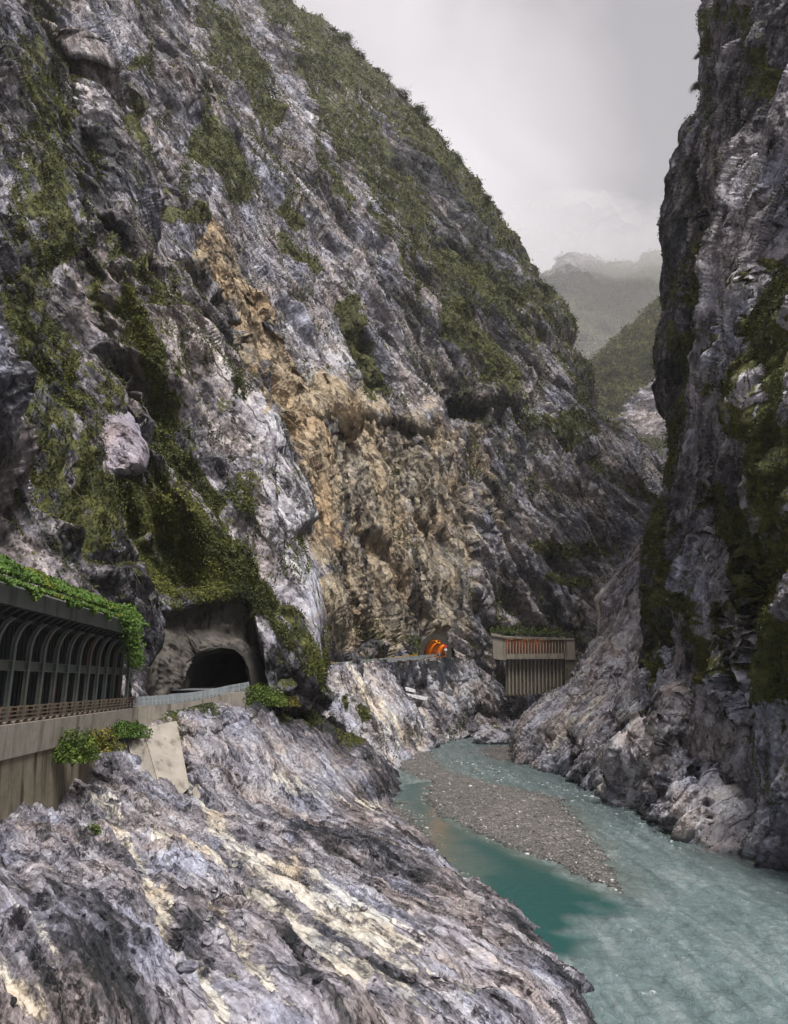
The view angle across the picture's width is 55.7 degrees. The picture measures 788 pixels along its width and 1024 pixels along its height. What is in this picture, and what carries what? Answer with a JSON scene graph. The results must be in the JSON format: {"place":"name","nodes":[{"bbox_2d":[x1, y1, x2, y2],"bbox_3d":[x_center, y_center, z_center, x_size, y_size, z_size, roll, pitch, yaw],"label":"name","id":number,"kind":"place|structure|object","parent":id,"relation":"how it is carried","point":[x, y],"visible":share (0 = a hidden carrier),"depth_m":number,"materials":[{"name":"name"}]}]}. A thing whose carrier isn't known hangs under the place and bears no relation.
{"place":"outdoors","nodes":[
{"label":"outdoors","id":0,"kind":"place"},
{"bbox_2d":[12,679,328,720],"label":"road","id":1,"kind":"structure","parent":0,"point":[181,691],"depth_m":78.78,"materials":[{"name":"grey asphalt"}]},
{"bbox_2d":[0,581,142,721],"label":"rockfall shed","id":2,"kind":"structure","parent":1,"relation":"on","point":[54,650],"depth_m":51.18,"materials":[{"name":"concrete"}]},
{"bbox_2d":[0,553,150,674],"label":"creepers","id":3,"kind":"object","parent":2,"relation":"attached to","point":[79,598],"visible":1,"depth_m":53.71,"materials":[{"name":"green plant"}]},
{"bbox_2d":[0,696,596,1023],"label":"rock bank","id":4,"kind":"object","parent":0,"point":[115,955],"visible":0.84,"depth_m":33.83,"materials":[{"name":"grey stone"}]},
{"bbox_2d":[10,996,16,1005],"bbox_3d":[-9.434,12.121,18.467,0.174,0.146,0.303,-8,6,-37],"label":"loose stone","id":5,"kind":"object","parent":4,"relation":"on","point":[13,1001],"visible":1,"depth_m":18.40,"materials":[{"name":"grey stone"}]},
{"bbox_2d":[15,946,25,951],"bbox_3d":[-10.527,12.327,20.987,0.283,0.183,0.189,-5,-5,-9],"label":"loose stone","id":6,"kind":"object","parent":4,"relation":"on","point":[20,948],"visible":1,"depth_m":20.95,"materials":[{"name":"grey stone"}]},
{"bbox_2d":[49,913,57,917],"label":"loose stone","id":7,"kind":"object","parent":4,"relation":"on","point":[53,915],"visible":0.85,"depth_m":22.95,"materials":[{"name":"grey stone"}]},
{"bbox_2d":[0,708,136,819],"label":"retaining wall","id":8,"kind":"structure","parent":4,"relation":"on","point":[31,773],"depth_m":44.22,"materials":[{"name":"concrete"}]},
{"bbox_2d":[0,697,135,725],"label":"railing","id":9,"kind":"object","parent":8,"relation":"on","point":[47,712],"visible":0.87,"depth_m":48.24,"materials":[{"name":"metal"}]},
{"bbox_2d":[51,727,103,766],"bbox_3d":[-20.353,14.928,47.444,3.443,2.457,3.122,0,-13,0],"label":"bush","id":10,"kind":"object","parent":8,"relation":"on","point":[84,753],"visible":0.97,"depth_m":46.84,"materials":[{"name":"green plant"}]},
{"bbox_2d":[78,726,126,753],"bbox_3d":[-20.548,15.988,52.110,4.069,2.043,3.067,-5,-14,21],"label":"bush","id":11,"kind":"object","parent":8,"relation":"attached to","point":[108,744],"visible":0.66,"depth_m":51.87,"materials":[{"name":"green plant"}]},
{"bbox_2d":[84,822,104,834],"bbox_3d":[-15.123,16.042,37.483,1.011,0.830,0.877,-11,-17,40],"label":"bush","id":12,"kind":"object","parent":4,"relation":"on","point":[94,829],"visible":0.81,"depth_m":37.45,"materials":[{"name":"green plant"}]},
{"bbox_2d":[111,719,152,740],"bbox_3d":[-21.139,17.277,59.058,4.125,1.762,2.861,0,-13,0],"label":"bush","id":13,"kind":"object","parent":4,"relation":"on","point":[132,729],"visible":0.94,"depth_m":58.57,"materials":[{"name":"green plant"}]},
{"bbox_2d":[127,721,188,793],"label":"concrete block","id":14,"kind":"structure","parent":4,"relation":"on","point":[159,752],"depth_m":58.22,"materials":[{"name":"beige concrete"}]},
{"bbox_2d":[176,958,198,973],"bbox_3d":[-6.483,14.274,23.364,0.689,0.379,0.451,-13,0,-15],"label":"loose stone","id":15,"kind":"object","parent":4,"relation":"on","point":[189,966],"visible":1,"depth_m":23.24,"materials":[{"name":"grey stone"}]},
{"bbox_2d":[166,702,215,767],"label":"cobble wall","id":16,"kind":"structure","parent":4,"relation":"on","point":[203,707],"depth_m":71.47,"materials":[{"name":"grey stone"}]},
{"bbox_2d":[158,709,178,719],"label":"bush","id":17,"kind":"object","parent":16,"relation":"on","point":[165,717],"visible":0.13,"depth_m":67.66,"materials":[{"name":"green plant"}]},
{"bbox_2d":[133,690,249,724],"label":"retaining wall","id":18,"kind":"structure","parent":4,"relation":"on","point":[146,714],"depth_m":71.59,"materials":[{"name":"concrete"}]},
{"bbox_2d":[136,682,248,706],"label":"guardrail","id":19,"kind":"object","parent":18,"relation":"on","point":[164,698],"visible":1,"depth_m":73.49,"materials":[{"name":"metal"}]},
{"bbox_2d":[192,784,199,798],"bbox_3d":[-15.132,21.733,57.576,0.804,1.419,3.073,2,-13,-10],"label":"concrete stub","id":20,"kind":"object","parent":4,"relation":"on","point":[196,792],"visible":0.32,"depth_m":56.81,"materials":[{"name":"beige concrete"}]},
{"bbox_2d":[202,934,213,946],"bbox_3d":[-6.557,15.060,26.235,0.437,0.319,0.558,1,-4,-22],"label":"loose stone","id":21,"kind":"object","parent":4,"relation":"on","point":[207,940],"visible":1,"depth_m":26.08,"materials":[{"name":"grey stone"}]},
{"bbox_2d":[203,912,213,920],"bbox_3d":[-6.983,15.228,28.065,0.312,0.296,0.561,1,-9,10],"label":"loose stone","id":22,"kind":"object","parent":4,"relation":"on","point":[208,916],"visible":1,"depth_m":27.91,"materials":[{"name":"grey stone"}]},
{"bbox_2d":[240,682,289,706],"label":"bush","id":23,"kind":"object","parent":4,"relation":"on","point":[268,695],"visible":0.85,"depth_m":81.25,"materials":[{"name":"green plant"}]},
{"bbox_2d":[43,695,501,986],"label":"creepers","id":24,"kind":"object","parent":4,"relation":"on","point":[309,712],"visible":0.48,"depth_m":100.99,"materials":[{"name":"green plant"}]},
{"bbox_2d":[267,694,300,708],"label":"bush","id":25,"kind":"object","parent":4,"relation":"on","point":[292,701],"visible":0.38,"depth_m":84.78,"materials":[{"name":"green plant"}]},
{"bbox_2d":[312,973,324,982],"bbox_3d":[-2.491,15.406,24.619,0.464,0.257,0.390,-12,-23,-20],"label":"loose stone","id":26,"kind":"object","parent":4,"relation":"on","point":[318,978],"visible":1,"depth_m":24.50,"materials":[{"name":"grey stone"}]},
{"bbox_2d":[360,905,367,910],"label":"loose stone","id":27,"kind":"object","parent":4,"relation":"on","point":[364,907],"visible":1,"depth_m":36.11,"materials":[{"name":"grey stone"}]},
{"bbox_2d":[414,995,423,1002],"bbox_3d":[0.852,17.401,26.569,0.327,0.192,0.438,-10,9,-38],"label":"loose stone","id":28,"kind":"object","parent":4,"relation":"on","point":[418,997],"visible":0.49,"depth_m":26.56,"materials":[{"name":"grey stone"}]},
{"bbox_2d":[430,972,442,977],"bbox_3d":[1.671,18.126,29.181,0.516,0.169,0.334,1,-9,-1],"label":"loose stone","id":29,"kind":"object","parent":4,"relation":"on","point":[436,974],"visible":1,"depth_m":29.11,"materials":[{"name":"white stone"}]},
{"bbox_2d":[493,980,500,986],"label":"loose stone","id":30,"kind":"object","parent":4,"relation":"on","point":[497,983],"visible":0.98,"depth_m":31.43,"materials":[{"name":"grey stone"}]},
{"bbox_2d":[0,0,663,717],"bbox_3d":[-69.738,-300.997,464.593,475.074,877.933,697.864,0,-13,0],"label":"cliff","id":31,"kind":"structure","parent":0,"point":[408,588],"depth_m":223.96,"materials":[{"name":"grey stone"}]},
{"bbox_2d":[98,411,149,476],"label":"boulder","id":32,"kind":"object","parent":31,"relation":"on","point":[127,448],"visible":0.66,"depth_m":92.77,"materials":[{"name":"grey stone"}]},
{"bbox_2d":[127,581,267,702],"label":"tunnel","id":33,"kind":"structure","parent":31,"relation":"on","point":[209,645],"depth_m":88.89,"materials":[{"name":"grey concrete"}]},
{"bbox_2d":[0,0,660,710],"bbox_3d":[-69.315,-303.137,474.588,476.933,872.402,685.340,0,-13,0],"label":"creepers","id":34,"kind":"object","parent":31,"relation":"on","point":[254,606],"visible":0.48,"depth_m":132.13,"materials":[{"name":"green plant"}]},
{"bbox_2d":[339,31,358,47],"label":"tree","id":35,"kind":"object","parent":31,"relation":"on","point":[345,35],"visible":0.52,"depth_m":537.83,"materials":[{"name":"green plant"}]},
{"bbox_2d":[352,48,366,56],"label":"tree","id":36,"kind":"object","parent":31,"relation":"on","point":[358,51],"visible":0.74,"depth_m":518.21,"materials":[{"name":"green plant"}]},
{"bbox_2d":[396,87,411,101],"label":"tree","id":37,"kind":"object","parent":31,"relation":"on","point":[406,96],"visible":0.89,"depth_m":492.75,"materials":[{"name":"green plant"}]},
{"bbox_2d":[412,103,426,115],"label":"tree","id":38,"kind":"object","parent":31,"relation":"on","point":[417,108],"visible":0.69,"depth_m":495.90,"materials":[{"name":"green plant"}]},
{"bbox_2d":[411,102,429,114],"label":"tree","id":39,"kind":"object","parent":31,"relation":"on","point":[425,111],"visible":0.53,"depth_m":499.32,"materials":[{"name":"green plant"}]},
{"bbox_2d":[420,114,435,124],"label":"tree","id":40,"kind":"object","parent":31,"relation":"on","point":[426,118],"visible":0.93,"depth_m":479.54,"materials":[{"name":"green plant"}]},
{"bbox_2d":[419,634,453,658],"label":"tunnel","id":41,"kind":"structure","parent":31,"relation":"in","point":[430,644],"depth_m":218.93,"materials":[{"name":"concrete"}]},
{"bbox_2d":[439,136,451,146],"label":"tree","id":42,"kind":"object","parent":31,"relation":"on","point":[444,141],"visible":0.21,"depth_m":479.77,"materials":[{"name":"green plant"}]},
{"bbox_2d":[479,194,493,203],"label":"tree","id":43,"kind":"object","parent":31,"relation":"on","point":[488,197],"visible":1,"depth_m":429.21,"materials":[{"name":"green plant"}]},
{"bbox_2d":[362,656,445,663],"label":"road","id":44,"kind":"structure","parent":0,"point":[413,658],"depth_m":199.63,"materials":[{"name":"grey asphalt"}]},
{"bbox_2d":[331,654,417,662],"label":"fence","id":45,"kind":"object","parent":44,"relation":"on","point":[396,656],"visible":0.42,"depth_m":199.13,"materials":[{"name":"metal"}]},
{"bbox_2d":[314,657,548,769],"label":"rock bank","id":46,"kind":"object","parent":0,"point":[416,725],"visible":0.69,"depth_m":182.73,"materials":[{"name":"grey stone"}]},
{"bbox_2d":[327,656,446,672],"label":"retaining wall","id":47,"kind":"structure","parent":46,"relation":"on","point":[432,659],"depth_m":210.14,"materials":[{"name":"concrete"}]},
{"bbox_2d":[328,653,446,665],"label":"guardrail","id":48,"kind":"object","parent":47,"relation":"on","point":[393,659],"visible":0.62,"depth_m":189.50,"materials":[{"name":"metal"}]},
{"bbox_2d":[405,687,428,700],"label":"broken kerb","id":49,"kind":"structure","parent":46,"relation":"on","point":[414,695],"depth_m":188.28,"materials":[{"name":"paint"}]},
{"bbox_2d":[329,656,506,765],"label":"creepers","id":50,"kind":"object","parent":46,"relation":"on","point":[380,723],"visible":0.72,"depth_m":146.43,"materials":[{"name":"green plant"}]},
{"bbox_2d":[490,633,575,695],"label":"rock gallery","id":51,"kind":"object","parent":46,"relation":"on","point":[534,664],"visible":0.98,"depth_m":248.89,"materials":[{"name":"concrete"}]},
{"bbox_2d":[490,625,572,636],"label":"shrubs","id":52,"kind":"object","parent":51,"relation":"on","point":[545,631],"visible":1,"depth_m":249.86,"materials":[{"name":"green plant"}]},
{"bbox_2d":[564,659,579,685],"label":"retaining wall","id":53,"kind":"structure","parent":46,"relation":"on","point":[569,666],"depth_m":253.78,"materials":[{"name":"concrete"}]},
{"bbox_2d":[293,0,701,272],"label":"sky","id":54,"kind":"structure","parent":0,"point":[571,113],"materials":[{"name":"white"}]},
{"bbox_2d":[392,729,787,1023],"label":"river","id":55,"kind":"structure","parent":0,"point":[678,932],"depth_m":50.82,"materials":[{"name":"liquid"}]},
{"bbox_2d":[472,729,510,744],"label":"boulder","id":56,"kind":"object","parent":55,"relation":"in","point":[491,736],"visible":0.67,"depth_m":186.12,"materials":[{"name":"grey stone"}]},
{"bbox_2d":[390,745,624,892],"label":"gravel","id":57,"kind":"structure","parent":55,"relation":"in","point":[558,848],"depth_m":83.63,"materials":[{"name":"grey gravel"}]},
{"bbox_2d":[539,250,662,360],"bbox_3d":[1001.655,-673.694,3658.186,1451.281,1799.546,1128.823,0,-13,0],"label":"mountain","id":58,"kind":"structure","parent":0,"point":[579,263],"depth_m":3767.14,"materials":[{"name":"grey stone"}]},
{"bbox_2d":[541,248,662,353],"bbox_3d":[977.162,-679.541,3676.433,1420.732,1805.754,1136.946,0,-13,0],"label":"creepers","id":59,"kind":"object","parent":58,"relation":"on","point":[603,311],"visible":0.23,"depth_m":3727.41,"materials":[{"name":"green plant"}]},
{"bbox_2d":[594,299,667,474],"bbox_3d":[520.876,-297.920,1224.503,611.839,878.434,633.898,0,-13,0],"label":"hill","id":60,"kind":"structure","parent":0,"point":[637,408],"depth_m":1080.66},
{"bbox_2d":[589,296,667,458],"bbox_3d":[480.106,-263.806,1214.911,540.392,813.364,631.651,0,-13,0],"label":"creepers","id":61,"kind":"object","parent":60,"relation":"on","point":[605,349],"visible":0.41,"depth_m":1150.94,"materials":[{"name":"green plant"}]},
{"bbox_2d":[509,535,755,854],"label":"rock bank","id":62,"kind":"object","parent":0,"point":[609,754],"visible":0.55,"depth_m":105.22,"materials":[{"name":"grey stone"}]},
{"bbox_2d":[539,563,749,850],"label":"creepers","id":63,"kind":"object","parent":62,"relation":"on","point":[699,839],"visible":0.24,"depth_m":113.78,"materials":[{"name":"green plant"}]},
{"bbox_2d":[638,0,787,871],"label":"cliff","id":64,"kind":"structure","parent":0,"point":[734,210],"depth_m":91.85,"materials":[{"name":"grey stone"}]},
{"bbox_2d":[689,81,699,94],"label":"tree","id":65,"kind":"object","parent":64,"relation":"on","point":[695,87],"visible":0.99,"depth_m":187.15,"materials":[{"name":"green plant"}]},
{"bbox_2d":[704,31,710,48],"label":"tree","id":66,"kind":"object","parent":64,"relation":"on","point":[708,40],"visible":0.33,"depth_m":173.08,"materials":[{"name":"green plant"}]},
{"bbox_2d":[635,0,787,870],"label":"creepers","id":67,"kind":"object","parent":64,"relation":"attached to","point":[669,448],"visible":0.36,"depth_m":89.92,"materials":[{"name":"green plant"}]}
]}

